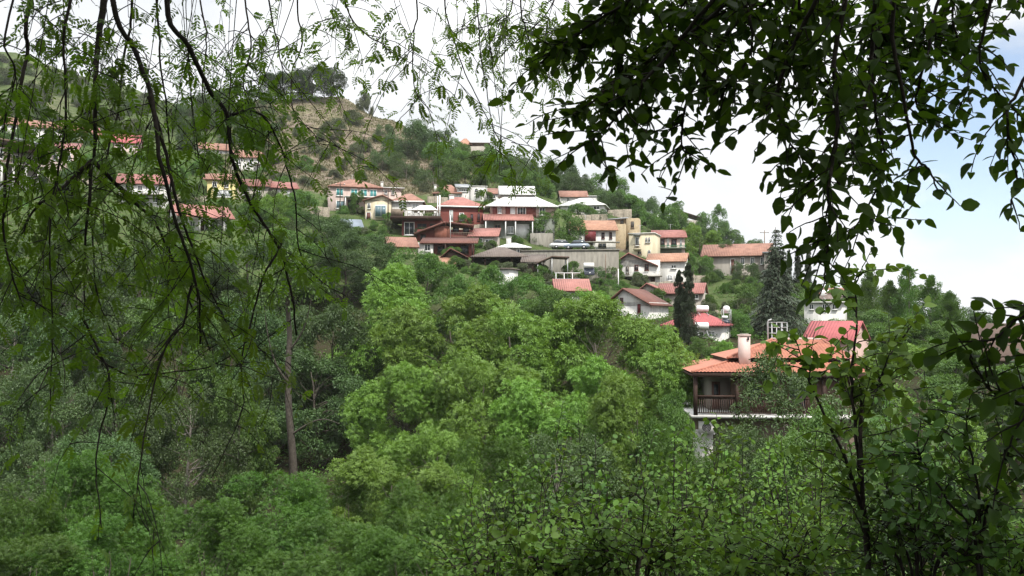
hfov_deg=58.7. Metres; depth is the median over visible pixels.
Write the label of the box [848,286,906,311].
valley tree
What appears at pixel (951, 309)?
poplar
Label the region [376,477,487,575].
leafy bush
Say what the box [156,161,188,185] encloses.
village tree
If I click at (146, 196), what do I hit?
bank shrub
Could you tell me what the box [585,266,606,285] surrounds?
village tree
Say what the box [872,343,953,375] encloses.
valley tree
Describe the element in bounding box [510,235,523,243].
village shrub
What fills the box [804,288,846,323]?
village house
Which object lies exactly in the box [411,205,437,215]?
canopy
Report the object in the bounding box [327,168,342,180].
hill shrub
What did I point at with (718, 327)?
village house
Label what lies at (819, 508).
leafy shrub
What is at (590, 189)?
ridge tree
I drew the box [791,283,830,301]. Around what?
valley tree
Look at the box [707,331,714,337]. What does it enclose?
window
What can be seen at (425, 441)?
walnut tree
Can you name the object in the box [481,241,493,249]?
slope bush
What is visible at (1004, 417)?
leafy shrub
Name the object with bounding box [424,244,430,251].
window
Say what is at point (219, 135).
hill tree
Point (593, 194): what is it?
ridge tree
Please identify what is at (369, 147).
hill shrub
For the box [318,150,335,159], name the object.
hill shrub
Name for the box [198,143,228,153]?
village house
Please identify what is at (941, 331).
valley tree
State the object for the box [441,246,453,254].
slope bush
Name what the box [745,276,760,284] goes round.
terrace shrub
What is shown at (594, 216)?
terrace wall
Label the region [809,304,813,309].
window
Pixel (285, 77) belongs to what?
pine
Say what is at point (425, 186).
village shrub
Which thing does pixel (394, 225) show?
slope bush
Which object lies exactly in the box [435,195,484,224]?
brick house
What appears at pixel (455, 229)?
window
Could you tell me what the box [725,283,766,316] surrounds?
village tree
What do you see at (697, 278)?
terrace wall
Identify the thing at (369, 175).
dry grass
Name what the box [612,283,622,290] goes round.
slope bush
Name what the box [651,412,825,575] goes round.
leafy shrub
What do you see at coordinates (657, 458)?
leafy bush
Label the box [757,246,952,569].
sapling
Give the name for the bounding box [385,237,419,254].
village house
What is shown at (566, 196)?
village house
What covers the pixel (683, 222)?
ridge tree
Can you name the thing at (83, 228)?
bank shrub
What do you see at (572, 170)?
hill tree
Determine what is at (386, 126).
hill tree
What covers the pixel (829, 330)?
village house
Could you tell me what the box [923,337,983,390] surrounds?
valley tree
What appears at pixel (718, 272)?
hill tree
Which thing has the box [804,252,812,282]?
cypress
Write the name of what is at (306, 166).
bank shrub
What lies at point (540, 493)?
leafy shrub
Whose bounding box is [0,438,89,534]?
valley tree
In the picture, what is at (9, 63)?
slope shrub
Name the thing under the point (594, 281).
slope bush
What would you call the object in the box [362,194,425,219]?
village house
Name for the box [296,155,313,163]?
bank shrub
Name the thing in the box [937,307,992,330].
valley tree
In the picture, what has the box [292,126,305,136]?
hill shrub
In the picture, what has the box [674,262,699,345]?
cypress
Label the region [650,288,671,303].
village tree
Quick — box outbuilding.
[499,268,519,283]
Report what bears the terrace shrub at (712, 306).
on the terrain at (320, 346)
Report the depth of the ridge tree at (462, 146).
265.53 m
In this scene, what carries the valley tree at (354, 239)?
on the terrain at (320, 346)
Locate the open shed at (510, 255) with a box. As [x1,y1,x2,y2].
[470,247,527,265]
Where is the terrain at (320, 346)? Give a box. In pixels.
[0,52,1023,575]
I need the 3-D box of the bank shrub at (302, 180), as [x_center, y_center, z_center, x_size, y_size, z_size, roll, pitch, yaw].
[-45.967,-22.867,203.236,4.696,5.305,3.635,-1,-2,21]
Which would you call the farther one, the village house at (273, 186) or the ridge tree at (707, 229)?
the ridge tree at (707, 229)
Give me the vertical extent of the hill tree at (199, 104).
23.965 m
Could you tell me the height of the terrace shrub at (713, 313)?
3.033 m
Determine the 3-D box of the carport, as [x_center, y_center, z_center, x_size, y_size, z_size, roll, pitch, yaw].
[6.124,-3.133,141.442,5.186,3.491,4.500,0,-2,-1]
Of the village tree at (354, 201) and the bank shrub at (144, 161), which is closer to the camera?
the village tree at (354, 201)
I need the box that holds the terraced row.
[203,173,271,199]
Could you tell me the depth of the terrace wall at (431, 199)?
189.68 m
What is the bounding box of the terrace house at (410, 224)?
[390,209,442,236]
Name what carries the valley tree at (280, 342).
on the terrain at (320, 346)
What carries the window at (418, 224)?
in the terrace house at (410, 224)
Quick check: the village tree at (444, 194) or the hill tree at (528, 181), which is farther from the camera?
the hill tree at (528, 181)
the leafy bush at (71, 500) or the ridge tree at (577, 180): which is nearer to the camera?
the leafy bush at (71, 500)
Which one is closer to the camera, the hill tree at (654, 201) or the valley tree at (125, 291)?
the valley tree at (125, 291)
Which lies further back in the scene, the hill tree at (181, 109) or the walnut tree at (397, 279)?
the hill tree at (181, 109)
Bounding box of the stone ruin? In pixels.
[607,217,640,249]
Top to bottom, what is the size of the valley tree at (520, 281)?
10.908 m
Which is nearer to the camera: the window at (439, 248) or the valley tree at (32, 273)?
the valley tree at (32, 273)
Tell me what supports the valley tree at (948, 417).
on the terrain at (320, 346)
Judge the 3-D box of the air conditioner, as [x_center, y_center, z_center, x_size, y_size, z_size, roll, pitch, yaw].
[13.451,9.619,62.684,1.199,0.897,0.632,0,-2,4]
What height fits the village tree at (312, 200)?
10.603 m
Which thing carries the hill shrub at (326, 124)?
on the terrain at (320, 346)
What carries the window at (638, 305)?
in the house at (643, 300)
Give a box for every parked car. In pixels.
[549,240,572,249]
[564,240,589,249]
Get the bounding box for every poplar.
[840,285,860,316]
[853,272,885,323]
[879,280,901,317]
[888,265,930,337]
[916,275,944,339]
[930,290,969,338]
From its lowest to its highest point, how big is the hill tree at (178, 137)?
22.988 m
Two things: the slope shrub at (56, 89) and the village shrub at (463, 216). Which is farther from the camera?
the slope shrub at (56, 89)
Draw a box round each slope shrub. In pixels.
[0,53,9,63]
[0,66,17,83]
[7,58,36,75]
[13,67,34,75]
[23,80,37,90]
[24,96,49,108]
[26,85,52,101]
[27,63,36,72]
[31,105,48,118]
[49,84,63,95]
[53,86,72,97]
[60,69,78,83]
[70,98,82,107]
[73,76,87,87]
[88,84,106,96]
[106,108,123,119]
[115,106,131,116]
[121,98,142,109]
[121,121,136,132]
[122,118,144,130]
[133,92,147,97]
[137,101,147,114]
[158,100,170,113]
[163,127,177,135]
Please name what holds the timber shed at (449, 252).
on the terrain at (320, 346)
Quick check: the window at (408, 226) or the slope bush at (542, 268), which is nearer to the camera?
the slope bush at (542, 268)
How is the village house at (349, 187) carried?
on the terrain at (320, 346)
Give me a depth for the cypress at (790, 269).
164.94 m
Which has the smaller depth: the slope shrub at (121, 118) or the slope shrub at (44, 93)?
the slope shrub at (121, 118)
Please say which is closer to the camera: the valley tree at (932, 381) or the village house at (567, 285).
the valley tree at (932, 381)
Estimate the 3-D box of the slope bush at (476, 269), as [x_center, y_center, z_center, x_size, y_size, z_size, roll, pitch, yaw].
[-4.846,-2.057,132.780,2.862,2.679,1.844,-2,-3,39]
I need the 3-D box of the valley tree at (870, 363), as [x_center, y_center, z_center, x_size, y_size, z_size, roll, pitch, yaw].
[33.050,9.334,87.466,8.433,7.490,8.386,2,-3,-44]
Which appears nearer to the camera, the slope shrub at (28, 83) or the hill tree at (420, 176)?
the hill tree at (420, 176)
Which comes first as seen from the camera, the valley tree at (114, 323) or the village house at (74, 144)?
the valley tree at (114, 323)
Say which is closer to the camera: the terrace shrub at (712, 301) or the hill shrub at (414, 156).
the terrace shrub at (712, 301)
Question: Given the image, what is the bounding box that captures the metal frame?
[767,319,787,339]
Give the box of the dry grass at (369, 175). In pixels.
[210,95,497,195]
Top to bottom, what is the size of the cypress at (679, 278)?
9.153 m
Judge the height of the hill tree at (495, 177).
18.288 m
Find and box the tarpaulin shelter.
[344,219,363,229]
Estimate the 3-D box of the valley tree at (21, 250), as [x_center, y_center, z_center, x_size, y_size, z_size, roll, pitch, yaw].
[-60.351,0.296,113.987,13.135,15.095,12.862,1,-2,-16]
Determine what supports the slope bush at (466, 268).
on the terrain at (320, 346)
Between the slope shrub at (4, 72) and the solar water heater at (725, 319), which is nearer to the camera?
the solar water heater at (725, 319)
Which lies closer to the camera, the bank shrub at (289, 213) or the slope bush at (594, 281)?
the slope bush at (594, 281)
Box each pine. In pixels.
[256,71,289,99]
[274,68,314,101]
[289,64,326,99]
[314,67,348,100]
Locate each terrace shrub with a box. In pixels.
[700,272,718,284]
[701,299,717,309]
[702,302,716,310]
[705,294,713,301]
[705,311,718,317]
[719,283,733,293]
[721,300,739,310]
[726,279,740,293]
[737,297,747,304]
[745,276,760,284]
[751,283,763,294]
[759,329,770,338]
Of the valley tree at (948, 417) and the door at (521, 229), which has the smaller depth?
the valley tree at (948, 417)
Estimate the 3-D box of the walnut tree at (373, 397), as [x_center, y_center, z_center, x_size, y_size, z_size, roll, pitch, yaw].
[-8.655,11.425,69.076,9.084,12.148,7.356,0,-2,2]
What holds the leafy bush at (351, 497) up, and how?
on the terrain at (320, 346)
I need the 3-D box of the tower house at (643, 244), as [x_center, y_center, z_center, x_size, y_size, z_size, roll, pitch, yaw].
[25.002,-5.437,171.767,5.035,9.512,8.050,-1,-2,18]
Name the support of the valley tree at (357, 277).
on the terrain at (320, 346)
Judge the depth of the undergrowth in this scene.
112.96 m
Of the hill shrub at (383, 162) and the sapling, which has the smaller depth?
the sapling
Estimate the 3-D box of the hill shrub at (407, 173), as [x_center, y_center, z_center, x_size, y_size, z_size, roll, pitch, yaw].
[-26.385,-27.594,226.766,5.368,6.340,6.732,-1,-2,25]
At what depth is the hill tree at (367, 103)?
336.70 m
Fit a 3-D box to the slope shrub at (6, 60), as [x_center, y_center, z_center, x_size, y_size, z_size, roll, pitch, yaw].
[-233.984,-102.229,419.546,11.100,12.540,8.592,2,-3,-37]
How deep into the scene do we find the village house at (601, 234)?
170.98 m
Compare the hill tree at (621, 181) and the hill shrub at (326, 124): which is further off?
the hill shrub at (326, 124)
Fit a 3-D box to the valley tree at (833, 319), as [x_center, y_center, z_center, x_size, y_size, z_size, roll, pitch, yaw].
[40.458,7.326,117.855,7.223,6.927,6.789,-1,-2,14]
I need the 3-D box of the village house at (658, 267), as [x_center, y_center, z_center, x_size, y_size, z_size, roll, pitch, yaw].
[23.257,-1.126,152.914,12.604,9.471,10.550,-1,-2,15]
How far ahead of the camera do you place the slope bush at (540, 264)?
140.11 m
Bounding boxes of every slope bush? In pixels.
[354,226,361,234]
[366,233,381,244]
[368,220,378,230]
[376,224,391,232]
[377,227,389,239]
[385,220,399,229]
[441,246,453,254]
[442,268,455,277]
[449,255,465,269]
[456,259,471,268]
[460,262,477,273]
[470,265,483,277]
[474,242,484,249]
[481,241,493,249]
[484,240,497,249]
[487,260,499,266]
[497,261,513,269]
[517,263,531,273]
[533,263,549,274]
[535,265,549,278]
[543,273,554,280]
[545,270,557,278]
[592,277,609,287]
[594,285,609,293]
[596,278,608,286]
[600,273,613,285]
[612,279,629,287]
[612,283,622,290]
[628,273,648,286]
[632,272,644,286]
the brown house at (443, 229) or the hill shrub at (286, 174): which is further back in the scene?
the hill shrub at (286, 174)
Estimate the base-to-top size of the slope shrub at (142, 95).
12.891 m
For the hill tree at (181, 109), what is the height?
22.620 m
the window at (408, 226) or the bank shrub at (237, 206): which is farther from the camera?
the bank shrub at (237, 206)
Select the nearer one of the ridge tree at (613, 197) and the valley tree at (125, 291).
the valley tree at (125, 291)
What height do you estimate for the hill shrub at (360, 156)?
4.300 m
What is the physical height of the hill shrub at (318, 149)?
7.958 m
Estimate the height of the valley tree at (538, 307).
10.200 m
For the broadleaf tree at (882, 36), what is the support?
on the terrain at (320, 346)
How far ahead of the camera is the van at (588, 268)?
131.81 m
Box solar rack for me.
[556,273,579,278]
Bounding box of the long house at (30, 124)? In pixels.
[0,116,62,139]
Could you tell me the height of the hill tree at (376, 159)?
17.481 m
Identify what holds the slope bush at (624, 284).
on the terrain at (320, 346)
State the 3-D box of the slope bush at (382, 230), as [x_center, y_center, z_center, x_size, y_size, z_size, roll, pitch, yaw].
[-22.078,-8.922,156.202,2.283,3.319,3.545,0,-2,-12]
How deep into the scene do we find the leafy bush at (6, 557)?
22.32 m
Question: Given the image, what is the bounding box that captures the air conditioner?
[698,421,716,434]
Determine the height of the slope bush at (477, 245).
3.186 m
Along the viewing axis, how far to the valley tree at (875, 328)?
110.39 m
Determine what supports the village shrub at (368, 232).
on the terrain at (320, 346)
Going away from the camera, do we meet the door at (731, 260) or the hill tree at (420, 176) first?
the door at (731, 260)
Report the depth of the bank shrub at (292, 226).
155.09 m
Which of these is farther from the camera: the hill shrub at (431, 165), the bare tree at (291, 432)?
the hill shrub at (431, 165)
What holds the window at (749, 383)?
in the veranda house at (719, 397)
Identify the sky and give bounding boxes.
[0,0,1023,322]
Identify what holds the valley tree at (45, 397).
on the terrain at (320, 346)
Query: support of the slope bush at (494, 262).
on the terrain at (320, 346)
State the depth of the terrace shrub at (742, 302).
131.82 m
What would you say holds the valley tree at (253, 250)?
on the terrain at (320, 346)
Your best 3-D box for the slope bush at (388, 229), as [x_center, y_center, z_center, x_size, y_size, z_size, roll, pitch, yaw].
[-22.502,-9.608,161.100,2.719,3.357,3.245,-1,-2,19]
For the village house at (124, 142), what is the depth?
216.73 m
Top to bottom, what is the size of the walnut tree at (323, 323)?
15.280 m
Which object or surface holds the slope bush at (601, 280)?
on the terrain at (320, 346)
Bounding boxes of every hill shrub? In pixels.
[267,153,283,164]
[276,115,291,125]
[279,172,298,181]
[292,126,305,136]
[297,139,323,153]
[315,131,325,141]
[317,164,329,171]
[318,120,340,131]
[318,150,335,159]
[324,141,340,152]
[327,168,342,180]
[329,117,347,128]
[329,126,344,139]
[336,156,351,169]
[343,109,366,125]
[347,144,363,155]
[352,138,373,152]
[355,153,364,163]
[372,131,383,140]
[377,161,389,170]
[388,170,398,181]
[397,167,415,177]
[402,148,418,160]
[404,147,413,159]
[426,159,442,171]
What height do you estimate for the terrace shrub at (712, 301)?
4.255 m
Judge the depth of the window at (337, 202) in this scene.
176.26 m
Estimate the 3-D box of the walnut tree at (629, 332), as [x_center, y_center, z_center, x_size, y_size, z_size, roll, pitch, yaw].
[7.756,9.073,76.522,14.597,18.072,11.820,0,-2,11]
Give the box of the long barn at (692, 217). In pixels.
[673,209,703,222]
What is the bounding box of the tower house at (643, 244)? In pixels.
[628,232,660,257]
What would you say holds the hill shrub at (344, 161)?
on the terrain at (320, 346)
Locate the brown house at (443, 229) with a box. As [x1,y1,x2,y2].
[414,215,473,240]
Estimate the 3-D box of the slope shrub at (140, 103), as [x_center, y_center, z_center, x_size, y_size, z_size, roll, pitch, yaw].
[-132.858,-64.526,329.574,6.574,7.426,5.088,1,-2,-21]
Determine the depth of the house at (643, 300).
118.40 m
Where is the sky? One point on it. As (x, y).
(978, 252)
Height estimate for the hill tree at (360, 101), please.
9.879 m
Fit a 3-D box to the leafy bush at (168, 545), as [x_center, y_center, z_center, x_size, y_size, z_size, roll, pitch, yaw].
[-14.717,10.116,35.722,4.270,6.612,5.229,1,-2,-23]
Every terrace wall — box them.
[172,194,206,202]
[301,206,329,216]
[427,196,447,202]
[451,224,483,229]
[567,214,607,219]
[607,209,631,217]
[632,281,681,285]
[693,275,708,284]
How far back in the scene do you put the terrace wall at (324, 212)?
168.49 m
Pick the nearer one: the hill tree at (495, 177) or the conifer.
the conifer
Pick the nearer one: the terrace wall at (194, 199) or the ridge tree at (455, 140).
the terrace wall at (194, 199)
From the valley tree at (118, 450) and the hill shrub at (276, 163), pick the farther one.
the hill shrub at (276, 163)
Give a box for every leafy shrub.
[403,475,557,575]
[436,436,591,568]
[475,497,649,575]
[504,401,669,575]
[535,464,736,575]
[585,418,738,575]
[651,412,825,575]
[676,499,859,575]
[733,427,890,575]
[799,383,979,575]
[817,456,1023,575]
[898,399,1023,575]
[927,451,1023,575]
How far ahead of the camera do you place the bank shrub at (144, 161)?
198.74 m
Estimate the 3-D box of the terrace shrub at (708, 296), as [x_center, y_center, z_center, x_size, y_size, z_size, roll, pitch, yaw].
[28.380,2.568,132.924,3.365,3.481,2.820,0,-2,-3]
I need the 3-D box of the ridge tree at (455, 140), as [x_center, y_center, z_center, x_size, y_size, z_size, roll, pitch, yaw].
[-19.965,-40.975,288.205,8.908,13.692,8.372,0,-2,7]
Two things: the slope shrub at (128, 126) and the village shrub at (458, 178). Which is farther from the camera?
the slope shrub at (128, 126)
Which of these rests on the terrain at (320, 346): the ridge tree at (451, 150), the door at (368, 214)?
the ridge tree at (451, 150)
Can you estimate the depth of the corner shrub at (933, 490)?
3.95 m
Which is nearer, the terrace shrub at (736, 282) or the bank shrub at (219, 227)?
the terrace shrub at (736, 282)
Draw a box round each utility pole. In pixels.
[335,182,344,212]
[383,189,391,220]
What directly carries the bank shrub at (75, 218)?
on the terrain at (320, 346)
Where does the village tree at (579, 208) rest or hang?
on the terrain at (320, 346)
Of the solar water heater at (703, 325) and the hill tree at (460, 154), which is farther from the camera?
the hill tree at (460, 154)
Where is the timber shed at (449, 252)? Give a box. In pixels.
[440,248,468,259]
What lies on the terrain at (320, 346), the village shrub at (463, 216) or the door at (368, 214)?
the village shrub at (463, 216)
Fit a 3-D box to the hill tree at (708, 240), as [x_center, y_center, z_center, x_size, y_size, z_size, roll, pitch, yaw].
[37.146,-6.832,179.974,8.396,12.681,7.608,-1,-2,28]
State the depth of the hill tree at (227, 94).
308.30 m
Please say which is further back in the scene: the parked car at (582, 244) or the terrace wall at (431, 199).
the terrace wall at (431, 199)
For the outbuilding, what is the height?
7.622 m
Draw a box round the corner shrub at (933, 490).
[857,344,1023,575]
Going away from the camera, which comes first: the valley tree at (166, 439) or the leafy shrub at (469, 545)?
the leafy shrub at (469, 545)
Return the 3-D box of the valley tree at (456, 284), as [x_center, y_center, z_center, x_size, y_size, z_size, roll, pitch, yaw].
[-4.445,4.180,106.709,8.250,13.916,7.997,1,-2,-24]
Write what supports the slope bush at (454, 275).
on the terrain at (320, 346)
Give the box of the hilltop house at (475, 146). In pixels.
[460,138,489,152]
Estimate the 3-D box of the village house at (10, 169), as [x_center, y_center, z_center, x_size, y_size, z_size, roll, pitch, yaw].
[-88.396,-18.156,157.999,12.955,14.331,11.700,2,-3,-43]
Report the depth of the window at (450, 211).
170.15 m
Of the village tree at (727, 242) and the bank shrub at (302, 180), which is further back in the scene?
the bank shrub at (302, 180)
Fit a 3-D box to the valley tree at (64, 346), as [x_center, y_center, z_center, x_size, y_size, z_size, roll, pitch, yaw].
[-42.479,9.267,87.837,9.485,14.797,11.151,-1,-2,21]
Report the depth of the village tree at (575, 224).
163.61 m
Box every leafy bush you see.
[0,481,67,574]
[0,533,88,575]
[5,449,154,575]
[10,511,186,575]
[80,459,188,573]
[142,496,280,575]
[183,469,337,575]
[238,513,412,575]
[272,465,391,573]
[339,525,470,575]
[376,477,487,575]
[434,434,545,575]
[628,418,741,575]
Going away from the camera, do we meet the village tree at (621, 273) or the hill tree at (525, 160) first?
the village tree at (621, 273)
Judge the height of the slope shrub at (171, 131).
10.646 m
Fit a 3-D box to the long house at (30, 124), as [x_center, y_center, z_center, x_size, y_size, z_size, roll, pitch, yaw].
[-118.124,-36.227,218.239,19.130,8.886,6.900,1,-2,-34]
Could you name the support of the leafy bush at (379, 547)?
on the terrain at (320, 346)
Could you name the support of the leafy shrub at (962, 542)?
on the terrain at (320, 346)
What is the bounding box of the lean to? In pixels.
[520,254,546,275]
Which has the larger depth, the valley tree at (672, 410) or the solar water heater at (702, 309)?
the solar water heater at (702, 309)
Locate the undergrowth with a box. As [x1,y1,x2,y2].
[0,133,1023,575]
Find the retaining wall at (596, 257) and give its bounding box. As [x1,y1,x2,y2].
[520,249,619,280]
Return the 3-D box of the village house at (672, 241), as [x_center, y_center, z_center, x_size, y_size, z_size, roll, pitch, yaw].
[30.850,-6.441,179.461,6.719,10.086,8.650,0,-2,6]
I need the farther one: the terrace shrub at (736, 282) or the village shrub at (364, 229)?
the village shrub at (364, 229)
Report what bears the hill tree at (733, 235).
on the terrain at (320, 346)
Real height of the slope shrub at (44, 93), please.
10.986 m
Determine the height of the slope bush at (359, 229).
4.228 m
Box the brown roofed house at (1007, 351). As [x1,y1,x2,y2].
[968,323,1023,369]
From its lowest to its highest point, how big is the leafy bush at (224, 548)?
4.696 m
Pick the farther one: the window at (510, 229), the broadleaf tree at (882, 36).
the window at (510, 229)
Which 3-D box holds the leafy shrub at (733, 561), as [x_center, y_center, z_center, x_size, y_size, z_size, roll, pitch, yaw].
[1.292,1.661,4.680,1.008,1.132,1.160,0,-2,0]
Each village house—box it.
[0,138,49,193]
[15,137,81,169]
[111,134,142,154]
[116,173,171,207]
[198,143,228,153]
[233,150,263,171]
[269,181,299,196]
[325,179,404,210]
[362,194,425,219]
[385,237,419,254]
[418,238,478,256]
[432,185,461,199]
[454,184,498,201]
[467,228,500,246]
[483,186,558,247]
[498,237,531,252]
[552,279,591,307]
[557,198,609,213]
[558,191,597,202]
[568,220,619,248]
[619,252,689,281]
[639,283,708,307]
[651,230,686,252]
[660,312,734,340]
[700,243,781,279]
[803,321,870,385]
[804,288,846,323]
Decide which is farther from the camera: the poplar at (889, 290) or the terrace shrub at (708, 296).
the poplar at (889, 290)
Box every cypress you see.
[672,270,687,345]
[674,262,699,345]
[786,249,794,282]
[793,246,802,292]
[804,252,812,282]
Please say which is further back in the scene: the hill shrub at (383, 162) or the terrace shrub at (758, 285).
the hill shrub at (383, 162)
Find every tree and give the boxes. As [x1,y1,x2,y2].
[0,0,593,575]
[0,127,33,140]
[0,232,82,338]
[0,254,48,361]
[0,305,81,438]
[0,353,107,500]
[0,389,46,510]
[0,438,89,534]
[8,308,124,438]
[24,233,142,340]
[41,168,79,191]
[48,430,160,541]
[60,367,184,503]
[65,288,176,434]
[70,132,99,146]
[74,153,116,175]
[88,235,206,334]
[116,294,229,452]
[139,383,254,535]
[151,245,245,325]
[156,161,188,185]
[169,93,207,128]
[174,112,218,149]
[182,297,286,435]
[188,152,225,175]
[190,93,234,130]
[192,240,296,316]
[204,374,281,517]
[210,83,257,115]
[216,116,247,145]
[216,360,307,450]
[229,300,320,409]
[235,86,278,121]
[235,203,275,231]
[238,117,282,149]
[240,168,269,179]
[245,245,338,502]
[252,191,292,223]
[260,227,336,303]
[267,347,376,465]
[270,386,329,433]
[283,189,320,216]
[284,209,358,262]
[291,303,389,441]
[308,241,377,305]
[324,443,471,575]
[326,261,443,431]
[334,231,396,283]
[338,359,456,481]
[349,190,363,213]
[355,91,368,110]
[363,149,405,173]
[364,97,373,114]
[365,282,528,436]
[368,124,394,141]
[373,419,485,525]
[379,118,432,159]
[387,247,457,338]
[389,151,421,180]
[411,168,442,187]
[418,127,452,159]
[421,141,473,179]
[424,346,556,518]
[434,187,450,197]
[439,142,461,153]
[439,296,609,452]
[441,150,489,186]
[445,264,507,353]
[449,137,458,148]
[455,142,471,158]
[474,143,497,165]
[476,149,519,183]
[476,189,493,202]
[477,432,622,575]
[488,0,1023,536]
[488,352,639,528]
[491,274,558,353]
[498,169,535,185]
[508,154,545,182]
[520,290,689,443]
[521,286,579,363]
[526,209,588,249]
[527,170,558,198]
[539,156,579,192]
[557,173,591,194]
[561,261,586,278]
[563,287,617,331]
[567,201,597,214]
[578,180,610,200]
[583,173,629,194]
[585,209,609,218]
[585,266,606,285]
[586,366,671,523]
[588,189,621,209]
[596,190,624,209]
[602,189,646,217]
[604,265,624,283]
[606,198,626,209]
[623,198,643,223]
[624,322,713,484]
[628,388,696,530]
[631,207,652,227]
[638,196,660,211]
[639,215,667,231]
[644,199,658,213]
[644,214,655,229]
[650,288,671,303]
[654,200,688,229]
[666,217,695,237]
[681,222,722,258]
[686,251,714,275]
[686,336,719,359]
[689,224,716,245]
[695,203,729,238]
[696,424,791,556]
[700,266,724,283]
[706,339,733,356]
[711,349,908,549]
[716,225,743,243]
[718,239,732,247]
[720,308,753,339]
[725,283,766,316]
[731,261,760,283]
[742,239,763,243]
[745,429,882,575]
[771,400,917,575]
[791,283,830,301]
[797,318,845,335]
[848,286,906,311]
[851,310,896,331]
[857,309,930,351]
[863,354,896,374]
[863,383,987,513]
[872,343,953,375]
[884,283,962,325]
[894,320,965,357]
[917,355,1021,442]
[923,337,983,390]
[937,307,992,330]
[983,362,1023,445]
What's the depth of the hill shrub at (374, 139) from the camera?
277.25 m
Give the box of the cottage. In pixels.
[164,203,234,231]
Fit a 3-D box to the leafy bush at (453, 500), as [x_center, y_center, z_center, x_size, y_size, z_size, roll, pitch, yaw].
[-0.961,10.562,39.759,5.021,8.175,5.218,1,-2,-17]
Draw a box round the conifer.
[740,227,809,336]
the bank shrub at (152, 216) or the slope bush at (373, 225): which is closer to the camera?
the bank shrub at (152, 216)
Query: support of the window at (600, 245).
in the village house at (601, 234)
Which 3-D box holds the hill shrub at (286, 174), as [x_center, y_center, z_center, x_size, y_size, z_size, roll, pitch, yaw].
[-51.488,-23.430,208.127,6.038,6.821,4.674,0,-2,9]
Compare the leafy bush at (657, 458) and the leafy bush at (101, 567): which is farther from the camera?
the leafy bush at (657, 458)
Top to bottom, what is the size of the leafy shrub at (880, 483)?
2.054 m
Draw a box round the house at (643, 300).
[611,288,672,318]
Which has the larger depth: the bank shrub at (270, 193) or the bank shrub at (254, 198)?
the bank shrub at (270, 193)
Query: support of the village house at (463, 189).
on the terrain at (320, 346)
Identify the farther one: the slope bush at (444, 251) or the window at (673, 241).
the window at (673, 241)
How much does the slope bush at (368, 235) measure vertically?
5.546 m
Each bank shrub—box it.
[55,211,70,228]
[69,225,87,240]
[71,214,82,226]
[87,225,108,244]
[132,154,149,166]
[133,209,164,226]
[137,193,149,205]
[178,190,208,204]
[183,225,200,238]
[188,181,206,192]
[205,219,221,231]
[227,203,239,210]
[240,223,256,232]
[243,192,262,202]
[266,190,278,195]
[267,170,282,179]
[273,176,289,181]
[278,222,301,231]
[284,209,301,221]
[294,160,316,172]
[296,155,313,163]
[298,175,315,187]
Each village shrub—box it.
[336,205,349,213]
[349,207,364,214]
[357,227,369,235]
[359,230,376,235]
[378,212,391,225]
[418,181,433,191]
[442,175,460,185]
[455,214,471,222]
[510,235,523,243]
[694,248,701,257]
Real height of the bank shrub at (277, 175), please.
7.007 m
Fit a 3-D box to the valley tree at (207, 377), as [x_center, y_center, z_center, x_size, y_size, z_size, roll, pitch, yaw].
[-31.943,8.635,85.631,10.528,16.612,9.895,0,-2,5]
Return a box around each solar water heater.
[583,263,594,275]
[695,322,708,335]
[696,306,708,314]
[721,306,730,326]
[722,316,729,323]
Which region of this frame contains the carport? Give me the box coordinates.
[534,256,568,277]
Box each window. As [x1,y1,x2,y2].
[214,190,231,197]
[336,188,342,195]
[336,201,344,208]
[347,199,358,209]
[360,189,366,195]
[370,189,376,196]
[375,205,386,217]
[404,222,413,235]
[417,223,426,228]
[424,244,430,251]
[437,246,444,253]
[449,210,452,221]
[453,227,458,231]
[460,245,468,253]
[463,227,468,231]
[507,226,513,233]
[517,207,525,213]
[539,207,544,215]
[598,243,605,247]
[635,237,638,245]
[637,304,640,312]
[660,239,664,246]
[667,275,672,280]
[671,239,676,246]
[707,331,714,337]
[748,383,761,401]
[788,380,807,407]
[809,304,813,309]
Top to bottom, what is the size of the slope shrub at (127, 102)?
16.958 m
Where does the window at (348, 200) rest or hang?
in the village house at (349, 187)
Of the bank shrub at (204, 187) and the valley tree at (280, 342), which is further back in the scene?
the bank shrub at (204, 187)
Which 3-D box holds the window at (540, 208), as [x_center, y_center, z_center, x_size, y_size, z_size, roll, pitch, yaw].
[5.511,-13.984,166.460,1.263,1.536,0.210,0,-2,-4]
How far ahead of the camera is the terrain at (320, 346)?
135.68 m
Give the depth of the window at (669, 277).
148.84 m
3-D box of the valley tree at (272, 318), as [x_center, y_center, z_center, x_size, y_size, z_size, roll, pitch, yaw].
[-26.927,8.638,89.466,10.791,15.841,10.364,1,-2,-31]
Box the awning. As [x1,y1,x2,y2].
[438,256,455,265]
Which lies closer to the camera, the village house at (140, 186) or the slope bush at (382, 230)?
the slope bush at (382, 230)
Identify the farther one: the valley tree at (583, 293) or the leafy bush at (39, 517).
the valley tree at (583, 293)
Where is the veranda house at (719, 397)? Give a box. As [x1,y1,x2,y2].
[680,333,864,475]
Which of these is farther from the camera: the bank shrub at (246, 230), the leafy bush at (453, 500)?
the bank shrub at (246, 230)
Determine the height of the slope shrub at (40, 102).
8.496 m
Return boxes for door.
[366,212,370,218]
[510,207,514,213]
[516,224,528,237]
[650,277,655,281]
[712,382,719,408]
[730,259,734,273]
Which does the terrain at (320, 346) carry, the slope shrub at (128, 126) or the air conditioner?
the slope shrub at (128, 126)
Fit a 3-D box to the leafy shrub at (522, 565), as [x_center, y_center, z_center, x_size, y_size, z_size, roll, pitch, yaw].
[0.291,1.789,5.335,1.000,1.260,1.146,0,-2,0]

